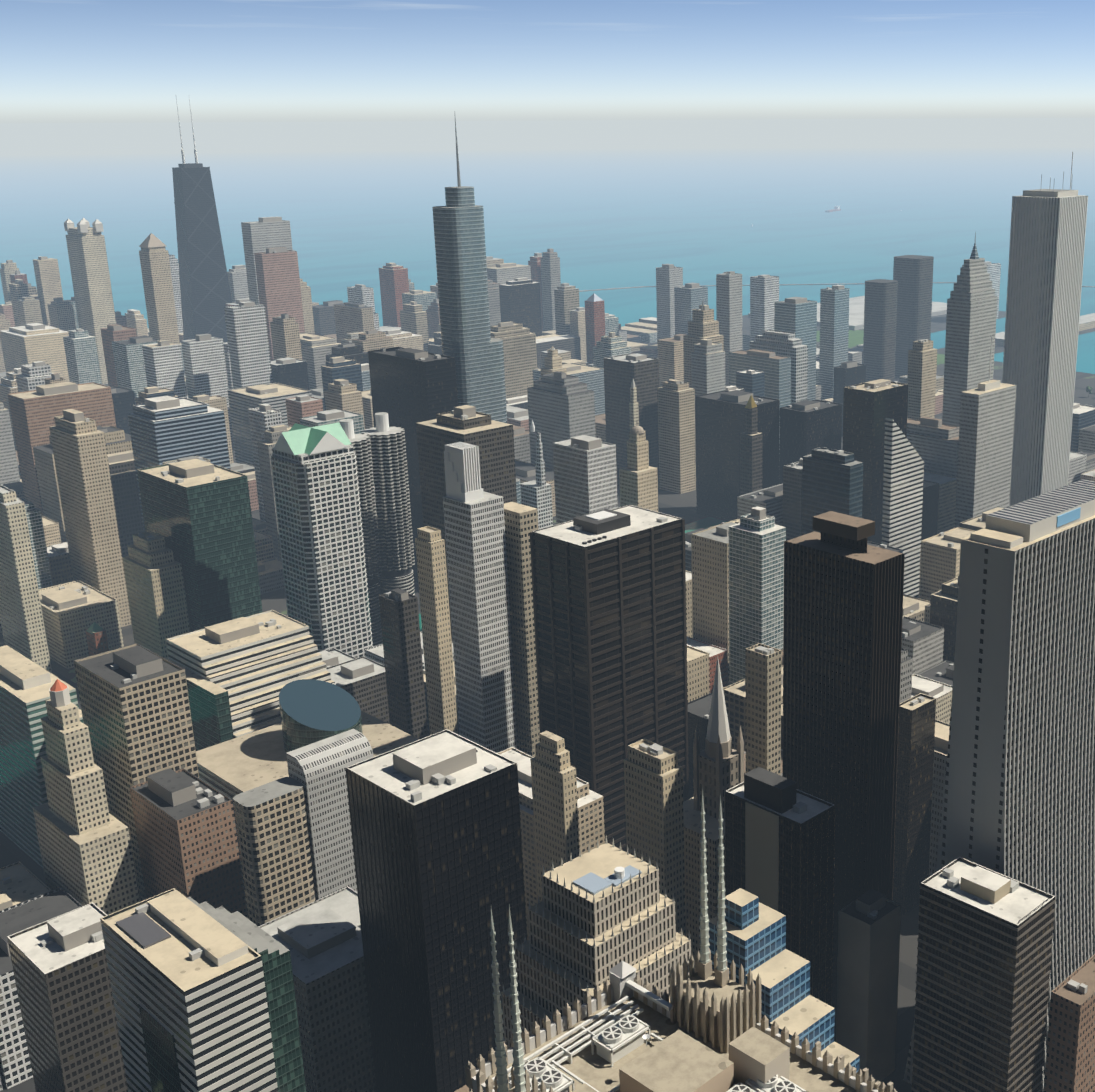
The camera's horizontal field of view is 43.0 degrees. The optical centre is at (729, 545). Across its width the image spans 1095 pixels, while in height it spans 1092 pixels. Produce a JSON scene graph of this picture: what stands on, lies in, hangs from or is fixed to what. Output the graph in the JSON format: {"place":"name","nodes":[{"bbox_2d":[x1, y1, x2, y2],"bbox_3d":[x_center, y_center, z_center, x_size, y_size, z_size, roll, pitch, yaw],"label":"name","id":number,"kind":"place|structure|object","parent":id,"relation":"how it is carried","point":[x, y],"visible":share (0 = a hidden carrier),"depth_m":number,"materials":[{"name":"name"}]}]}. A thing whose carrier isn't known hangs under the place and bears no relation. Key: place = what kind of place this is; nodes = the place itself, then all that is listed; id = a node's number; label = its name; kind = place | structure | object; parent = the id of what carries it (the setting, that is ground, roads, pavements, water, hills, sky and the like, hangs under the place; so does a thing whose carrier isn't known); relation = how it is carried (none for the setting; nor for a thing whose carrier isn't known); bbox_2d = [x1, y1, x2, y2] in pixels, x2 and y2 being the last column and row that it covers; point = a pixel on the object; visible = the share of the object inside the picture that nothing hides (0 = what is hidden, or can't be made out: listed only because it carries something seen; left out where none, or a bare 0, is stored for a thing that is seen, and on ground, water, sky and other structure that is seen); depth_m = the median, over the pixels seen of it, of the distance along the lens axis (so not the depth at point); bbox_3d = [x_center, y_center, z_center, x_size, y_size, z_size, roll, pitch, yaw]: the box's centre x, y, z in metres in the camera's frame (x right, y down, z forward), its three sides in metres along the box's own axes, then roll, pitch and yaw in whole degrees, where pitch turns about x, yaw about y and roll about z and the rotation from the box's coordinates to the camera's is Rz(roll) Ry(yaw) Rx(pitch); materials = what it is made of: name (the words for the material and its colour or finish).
{"place":"outdoors","nodes":[
{"label":"outdoors","id":0,"kind":"place"},
{"bbox_2d":[38,580,123,668],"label":"office building","id":1,"kind":"structure","parent":0,"point":[72,611],"depth_m":1097.29,"materials":[{"name":"grey"}]},
{"bbox_2d":[74,643,198,901],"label":"office building","id":2,"kind":"structure","parent":0,"point":[135,708],"depth_m":716.93,"materials":[{"name":"grey concrete"}]},
{"bbox_2d":[128,396,230,531],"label":"office building","id":3,"kind":"structure","parent":0,"point":[165,428],"depth_m":1297.06,"materials":[{"name":"grey"}]},
{"bbox_2d":[130,768,246,917],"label":"office building","id":4,"kind":"structure","parent":0,"point":[185,825],"depth_m":681.06,"materials":[{"name":"grey"}]},
{"bbox_2d":[100,888,305,1091],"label":"white banded tower","id":5,"kind":"structure","parent":0,"point":[203,994],"depth_m":460.76,"materials":[{"name":"grey concrete"}]},
{"bbox_2d":[166,610,334,750],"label":"office building","id":6,"kind":"structure","parent":0,"point":[241,673],"depth_m":835.62,"materials":[{"name":"grey concrete"}]},
{"bbox_2d":[345,729,526,1091],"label":"black tower","id":7,"kind":"structure","parent":0,"point":[436,834],"depth_m":545.25,"materials":[{"name":"grey glass"}]},
{"bbox_2d":[416,405,516,640],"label":"office building","id":8,"kind":"structure","parent":0,"point":[493,440],"depth_m":1040.48,"materials":[{"name":"grey"}]},
{"bbox_2d":[432,111,520,503],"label":"skyscraper","id":9,"kind":"structure","parent":0,"point":[472,346],"depth_m":1266.25,"materials":[{"name":"glass"}]},
{"bbox_2d":[0,122,1094,373],"bbox_3d":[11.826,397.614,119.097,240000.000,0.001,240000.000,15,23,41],"label":"lake water","id":10,"kind":"structure","parent":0,"point":[602,208],"depth_m":7945.70,"materials":[{"name":"blue liquid"}]},
{"bbox_2d":[752,206,840,226],"bbox_3d":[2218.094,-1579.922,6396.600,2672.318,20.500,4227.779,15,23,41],"label":"lake boats","id":11,"kind":"object","parent":10,"relation":"on","point":[836,208],"visible":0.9,"depth_m":6466.17,"materials":[{"name":"white"}]},
{"bbox_2d":[579,282,1094,291],"bbox_3d":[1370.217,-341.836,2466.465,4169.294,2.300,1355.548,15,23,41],"label":"breakwaters","id":12,"kind":"object","parent":10,"relation":"on","point":[749,285],"visible":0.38,"depth_m":3576.49,"materials":[{"name":"grey"}]},
{"bbox_2d":[0,311,1094,1091],"bbox_3d":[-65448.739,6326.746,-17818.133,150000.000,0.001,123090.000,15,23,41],"label":"ground sheet","id":13,"kind":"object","parent":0,"point":[684,505],"visible":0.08,"depth_m":834.82,"materials":[{"name":"grey concrete"}]},
{"bbox_2d":[0,485,51,673],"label":"cream tower","id":14,"kind":"structure","parent":13,"relation":"on","point":[22,624],"depth_m":1019.34,"materials":[{"name":"white concrete"}]},
{"bbox_2d":[0,645,83,867],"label":"office building","id":15,"kind":"structure","parent":13,"relation":"on","point":[26,684],"depth_m":782.20,"materials":[{"name":"grey"}]},
{"bbox_2d":[7,902,127,1091],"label":"building","id":16,"kind":"structure","parent":13,"relation":"on","point":[63,983],"depth_m":547.04,"materials":[{"name":"grey concrete"}]},
{"bbox_2d":[33,679,139,914],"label":"skyscraper","id":17,"kind":"structure","parent":13,"relation":"on","point":[85,844],"depth_m":672.74,"materials":[{"name":"grey stone"}]},
{"bbox_2d":[64,218,115,383],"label":"skyscraper","id":18,"kind":"structure","parent":13,"relation":"on","point":[89,267],"depth_m":2239.21,"materials":[{"name":"grey"}]},
{"bbox_2d":[49,409,131,626],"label":"beige tower","id":19,"kind":"structure","parent":13,"relation":"on","point":[85,486],"depth_m":1150.17,"materials":[{"name":"grey"}]},
{"bbox_2d":[85,622,108,655],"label":"building","id":20,"kind":"structure","parent":13,"relation":"on","point":[96,637],"depth_m":1021.61,"materials":[{"name":"grey glass"}]},
{"bbox_2d":[122,531,189,658],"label":"deco tower","id":21,"kind":"structure","parent":13,"relation":"on","point":[154,579],"depth_m":1024.48,"materials":[{"name":"grey"}]},
{"bbox_2d":[139,233,179,343],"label":"skyscraper","id":22,"kind":"structure","parent":13,"relation":"on","point":[158,286],"depth_m":2055.18,"materials":[{"name":"beige stone"}]},
{"bbox_2d":[137,459,261,631],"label":"green glass tower","id":23,"kind":"structure","parent":13,"relation":"on","point":[197,515],"depth_m":1028.65,"materials":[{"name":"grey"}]},
{"bbox_2d":[172,99,231,342],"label":"skyscraper","id":24,"kind":"structure","parent":13,"relation":"on","point":[206,298],"depth_m":2282.59,"materials":[{"name":"grey metal"}]},
{"bbox_2d":[224,301,272,388],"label":"high-rise building","id":25,"kind":"structure","parent":13,"relation":"on","point":[248,342],"depth_m":1787.23,"materials":[{"name":"grey"}]},
{"bbox_2d":[248,404,281,521],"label":"building","id":26,"kind":"structure","parent":13,"relation":"on","point":[263,418],"depth_m":1413.77,"materials":[{"name":"grey concrete"}]},
{"bbox_2d":[241,217,292,303],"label":"skyscraper","id":27,"kind":"structure","parent":13,"relation":"on","point":[262,234],"depth_m":2178.31,"materials":[{"name":"grey concrete"}]},
{"bbox_2d":[227,383,311,465],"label":"building","id":28,"kind":"structure","parent":13,"relation":"on","point":[242,401],"depth_m":1669.34,"materials":[{"name":"grey concrete"}]},
{"bbox_2d":[254,247,304,359],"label":"skyscraper","id":29,"kind":"structure","parent":13,"relation":"on","point":[278,280],"depth_m":2127.54,"materials":[{"name":"brown"}]},
{"bbox_2d":[270,314,301,359],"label":"building","id":30,"kind":"structure","parent":13,"relation":"on","point":[285,336],"depth_m":1887.56,"materials":[{"name":"grey concrete"}]},
{"bbox_2d":[233,729,372,925],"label":"building","id":31,"kind":"structure","parent":13,"relation":"on","point":[294,831],"depth_m":657.49,"materials":[{"name":"beige concrete"}]},
{"bbox_2d":[196,679,419,900],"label":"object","id":32,"kind":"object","parent":13,"relation":"on","point":[312,711],"visible":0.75,"depth_m":777.10,"materials":[{"name":"blue"}]},
{"bbox_2d":[271,422,372,657],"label":"skyscraper","id":33,"kind":"structure","parent":13,"relation":"on","point":[317,494],"depth_m":985.91,"materials":[{"name":"white concrete"}]},
{"bbox_2d":[324,379,364,428],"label":"high-rise building","id":34,"kind":"structure","parent":13,"relation":"on","point":[342,394],"depth_m":1534.16,"materials":[{"name":"grey"}]},
{"bbox_2d":[347,284,374,312],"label":"building","id":35,"kind":"structure","parent":13,"relation":"on","point":[360,294],"depth_m":2616.47,"materials":[{"name":"grey concrete"}]},
{"bbox_2d":[340,419,382,646],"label":"skyscraper","id":36,"kind":"structure","parent":13,"relation":"on","point":[360,443],"depth_m":1080.02,"materials":[{"name":"grey concrete"}]},
{"bbox_2d":[373,312,379,330],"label":"building","id":37,"kind":"structure","parent":13,"relation":"on","point":[376,321],"depth_m":2381.72,"materials":[{"name":"grey concrete"}]},
{"bbox_2d":[361,412,414,595],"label":"skyscraper","id":38,"kind":"structure","parent":13,"relation":"on","point":[390,472],"depth_m":1097.80,"materials":[{"name":"grey concrete"}]},
{"bbox_2d":[379,588,427,738],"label":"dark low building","id":39,"kind":"structure","parent":13,"relation":"on","point":[399,615],"depth_m":893.07,"materials":[{"name":"grey"}]},
{"bbox_2d":[368,347,457,582],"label":"skyscraper","id":40,"kind":"structure","parent":13,"relation":"on","point":[410,388],"depth_m":1234.54,"materials":[{"name":"grey glass"}]},
{"bbox_2d":[415,526,457,734],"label":"tan slab","id":41,"kind":"structure","parent":13,"relation":"on","point":[434,604],"depth_m":870.10,"materials":[{"name":"beige concrete"}]},
{"bbox_2d":[0,249,943,397],"bbox_3d":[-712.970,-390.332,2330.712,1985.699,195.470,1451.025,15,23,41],"label":"city blocks","id":42,"kind":"structure","parent":13,"relation":"on","point":[534,295],"depth_m":2370.05,"materials":[{"name":"grey concrete"}]},
{"bbox_2d":[0,616,953,1091],"bbox_3d":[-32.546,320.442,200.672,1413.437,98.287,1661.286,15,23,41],"label":"city blocks","id":43,"kind":"structure","parent":13,"relation":"on","point":[320,940],"depth_m":649.13,"materials":[{"name":"grey concrete"}]},
{"bbox_2d":[443,442,539,756],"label":"skyscraper","id":44,"kind":"structure","parent":13,"relation":"on","point":[487,536],"depth_m":814.66,"materials":[{"name":"white"}]},
{"bbox_2d":[520,420,552,528],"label":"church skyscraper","id":45,"kind":"structure","parent":13,"relation":"on","point":[537,493],"depth_m":1369.62,"materials":[{"name":"white"}]},
{"bbox_2d":[0,321,1094,692],"bbox_3d":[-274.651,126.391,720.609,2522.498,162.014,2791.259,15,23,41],"label":"city blocks","id":46,"kind":"structure","parent":13,"relation":"on","point":[554,407],"depth_m":1475.14,"materials":[{"name":"grey concrete"}]},
{"bbox_2d":[539,346,566,379],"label":"building","id":47,"kind":"structure","parent":13,"relation":"on","point":[552,361],"depth_m":1717.46,"materials":[{"name":"grey"}]},
{"bbox_2d":[530,731,578,901],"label":"deco tower","id":48,"kind":"structure","parent":13,"relation":"on","point":[554,797],"depth_m":640.57,"materials":[{"name":"beige stone"}]},
{"bbox_2d":[419,517,726,631],"bbox_3d":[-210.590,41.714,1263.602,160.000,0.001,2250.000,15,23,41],"label":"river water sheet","id":49,"kind":"object","parent":13,"relation":"on","point":[706,523],"depth_m":1468.40,"materials":[{"name":"teal"}]},
{"bbox_2d":[553,435,617,524],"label":"office building","id":50,"kind":"structure","parent":13,"relation":"on","point":[585,476],"depth_m":1123.82,"materials":[{"name":"grey concrete"}]},
{"bbox_2d":[585,293,604,364],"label":"skyscraper","id":51,"kind":"structure","parent":13,"relation":"on","point":[595,317],"depth_m":2353.05,"materials":[{"name":"brick"}]},
{"bbox_2d":[502,836,691,1048],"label":"office building","id":52,"kind":"structure","parent":13,"relation":"on","point":[597,913],"depth_m":393.38,"materials":[{"name":"beige stone"}]},
{"bbox_2d":[530,505,688,851],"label":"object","id":53,"kind":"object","parent":13,"relation":"on","point":[609,595],"visible":0.81,"depth_m":765.95,"materials":[{"name":"grey"}]},
{"bbox_2d":[603,353,658,486],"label":"skyscraper","id":54,"kind":"structure","parent":13,"relation":"on","point":[622,372],"depth_m":1588.62,"materials":[{"name":"grey"}]},
{"bbox_2d":[629,379,638,430],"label":"skyscraper","id":55,"kind":"structure","parent":13,"relation":"on","point":[633,411],"depth_m":1428.40,"materials":[{"name":"grey"}]},
{"bbox_2d":[619,420,657,511],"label":"skyscraper","id":56,"kind":"structure","parent":13,"relation":"on","point":[638,477],"depth_m":1268.52,"materials":[{"name":"beige stone"}]},
{"bbox_2d":[624,738,684,935],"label":"deco tower","id":57,"kind":"structure","parent":13,"relation":"on","point":[653,777],"depth_m":617.50,"materials":[{"name":"grey"}]},
{"bbox_2d":[656,264,682,339],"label":"skyscraper","id":58,"kind":"structure","parent":13,"relation":"on","point":[669,277],"depth_m":2465.52,"materials":[{"name":"grey concrete"}]},
{"bbox_2d":[455,787,896,1091],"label":"skyscraper rooftop","id":59,"kind":"object","parent":13,"relation":"on","point":[706,1029],"visible":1,"depth_m":230.30,"materials":[{"name":"grey"}]},
{"bbox_2d":[657,379,695,493],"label":"skyscraper","id":60,"kind":"structure","parent":13,"relation":"on","point":[676,431],"depth_m":1579.68,"materials":[{"name":"grey concrete"}]},
{"bbox_2d":[674,283,707,334],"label":"skyscraper","id":61,"kind":"structure","parent":13,"relation":"on","point":[688,297],"depth_m":2340.48,"materials":[{"name":"grey"}]},
{"bbox_2d":[683,301,723,387],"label":"skyscraper","id":62,"kind":"structure","parent":13,"relation":"on","point":[703,324],"depth_m":1751.32,"materials":[{"name":"grey"}]},
{"bbox_2d":[716,271,741,386],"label":"grey tower","id":63,"kind":"structure","parent":13,"relation":"on","point":[729,298],"depth_m":1988.14,"materials":[{"name":"grey concrete"}]},
{"bbox_2d":[695,390,779,521],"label":"office building","id":64,"kind":"structure","parent":13,"relation":"on","point":[720,420],"depth_m":1461.77,"materials":[{"name":"grey"}]},
{"bbox_2d":[740,395,761,494],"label":"skyscraper","id":65,"kind":"structure","parent":13,"relation":"on","point":[750,458],"depth_m":1383.28,"materials":[{"name":"black stone"}]},
{"bbox_2d":[729,506,785,684],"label":"skyscraper","id":66,"kind":"structure","parent":13,"relation":"on","point":[757,537],"depth_m":933.75,"materials":[{"name":"grey"}]},
{"bbox_2d":[745,643,780,775],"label":"building","id":67,"kind":"structure","parent":13,"relation":"on","point":[763,699],"depth_m":717.59,"materials":[{"name":"grey concrete"}]},
{"bbox_2d":[750,274,778,340],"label":"skyscraper","id":68,"kind":"structure","parent":13,"relation":"on","point":[764,292],"depth_m":2405.52,"materials":[{"name":"grey concrete"}]},
{"bbox_2d":[725,767,834,1005],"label":"dark tower","id":69,"kind":"structure","parent":13,"relation":"on","point":[779,842],"depth_m":574.97,"materials":[{"name":"black glass"}]},
{"bbox_2d":[708,888,859,1072],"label":"stepped building","id":70,"kind":"structure","parent":13,"relation":"on","point":[756,936],"depth_m":419.10,"materials":[{"name":"blue glass"}]},
{"bbox_2d":[774,297,816,400],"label":"glass tower","id":71,"kind":"structure","parent":13,"relation":"on","point":[797,316],"depth_m":1834.39,"materials":[{"name":"grey"}]},
{"bbox_2d":[779,400,841,483],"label":"office building","id":72,"kind":"structure","parent":13,"relation":"on","point":[807,427],"depth_m":1449.04,"materials":[{"name":"grey glass"}]},
{"bbox_2d":[802,447,862,534],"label":"glass tower","id":73,"kind":"structure","parent":13,"relation":"on","point":[832,479],"depth_m":1028.24,"materials":[{"name":"grey glass"}]},
{"bbox_2d":[831,853,834,1005],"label":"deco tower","id":74,"kind":"structure","parent":13,"relation":"on","point":[833,922],"depth_m":617.00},
{"bbox_2d":[819,285,849,400],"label":"glass tower","id":75,"kind":"structure","parent":13,"relation":"on","point":[834,318],"depth_m":2067.74,"materials":[{"name":"grey"}]},
{"bbox_2d":[782,511,904,1017],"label":"skyscraper","id":76,"kind":"structure","parent":13,"relation":"on","point":[843,609],"depth_m":614.14,"materials":[{"name":"brown"}]},
{"bbox_2d":[748,296,946,329],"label":"water plant","id":77,"kind":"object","parent":13,"relation":"on","point":[856,313],"visible":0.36,"depth_m":3029.54,"materials":[{"name":"white concrete"}]},
{"bbox_2d":[836,889,900,1081],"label":"grey slab building","id":78,"kind":"structure","parent":13,"relation":"on","point":[869,921],"depth_m":600.43,"materials":[{"name":"grey"}]},
{"bbox_2d":[842,379,907,543],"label":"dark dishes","id":79,"kind":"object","parent":13,"relation":"on","point":[869,407],"visible":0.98,"depth_m":1196.58,"materials":[{"name":"grey glass"}]},
{"bbox_2d":[882,418,923,597],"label":"skyscraper","id":80,"kind":"structure","parent":13,"relation":"on","point":[902,494],"depth_m":1169.41,"materials":[{"name":"white concrete"}]},
{"bbox_2d":[893,693,935,914],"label":"dark building","id":81,"kind":"structure","parent":13,"relation":"on","point":[916,734],"depth_m":732.31,"materials":[{"name":"black glass"}]},
{"bbox_2d":[907,339,936,419],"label":"skyscraper","id":82,"kind":"structure","parent":13,"relation":"on","point":[922,367],"depth_m":1521.41,"materials":[{"name":"grey concrete"}]},
{"bbox_2d":[942,231,996,426],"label":"skyscraper","id":83,"kind":"structure","parent":13,"relation":"on","point":[971,316],"depth_m":1434.33,"materials":[{"name":"silver stone"}]},
{"bbox_2d":[962,261,1000,318],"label":"skyscraper","id":84,"kind":"structure","parent":13,"relation":"on","point":[994,270],"depth_m":2933.81,"materials":[{"name":"grey"}]},
{"bbox_2d":[911,857,1055,1091],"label":"office building","id":85,"kind":"structure","parent":13,"relation":"on","point":[985,944],"depth_m":527.25,"materials":[{"name":"grey concrete"}]},
{"bbox_2d":[955,336,1015,527],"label":"skyscraper","id":86,"kind":"structure","parent":13,"relation":"on","point":[986,427],"depth_m":1232.34,"materials":[{"name":"grey concrete"}]},
{"bbox_2d":[1002,152,1087,505],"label":"skyscraper","id":87,"kind":"structure","parent":13,"relation":"on","point":[1046,253],"depth_m":1282.68,"materials":[{"name":"white"}]},
{"bbox_2d":[995,313,1094,346],"bbox_3d":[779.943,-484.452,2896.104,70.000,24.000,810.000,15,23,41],"label":"navy pier sheds","id":88,"kind":"object","parent":13,"relation":"on","point":[1087,321],"visible":0.08,"depth_m":2804.88,"materials":[{"name":"white"}]},
{"bbox_2d":[1044,954,1094,1091],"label":"construction building","id":89,"kind":"structure","parent":13,"relation":"on","point":[1070,1061],"depth_m":543.47,"materials":[{"name":"brown concrete"}]},
{"bbox_2d":[0,0,1094,128],"label":"sky","id":90,"kind":"structure","parent":0,"point":[64,63],"materials":[{"name":"blue"}]},
{"bbox_2d":[683,657,743,973],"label":"church spire","id":91,"kind":"structure","parent":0,"point":[718,764],"depth_m":657.30,"materials":[{"name":"beige stone"}]},
{"bbox_2d":[816,330,863,347],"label":"lawn","id":92,"kind":"structure","parent":0,"point":[856,338],"depth_m":2719.87,"materials":[{"name":"green plant"}]},
{"bbox_2d":[863,279,897,381],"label":"skyscraper","id":93,"kind":"structure","parent":0,"point":[880,318],"depth_m":2152.87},
{"bbox_2d":[893,255,933,376],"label":"skyscraper","id":94,"kind":"structure","parent":0,"point":[913,275],"depth_m":2259.63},
{"bbox_2d":[937,354,944,364],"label":"lawn","id":95,"kind":"structure","parent":0,"point":[940,358],"depth_m":2466.91,"materials":[{"name":"green plant"}]},
{"bbox_2d":[903,479,1094,1091],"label":"skyscraper","id":96,"kind":"structure","parent":0,"point":[1019,798],"depth_m":553.22,"materials":[{"name":"grey concrete"}]},
{"label":"grant park lawn","id":97,"kind":"structure","parent":0,"visible":0},
{"bbox_2d":[1086,386,1091,393],"bbox_3d":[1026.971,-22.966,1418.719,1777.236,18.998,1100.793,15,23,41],"label":"park trees","id":98,"kind":"object","parent":97,"relation":"on","point":[1088,389],"visible":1,"depth_m":2120.31,"materials":[{"name":"green plant"}]}
]}

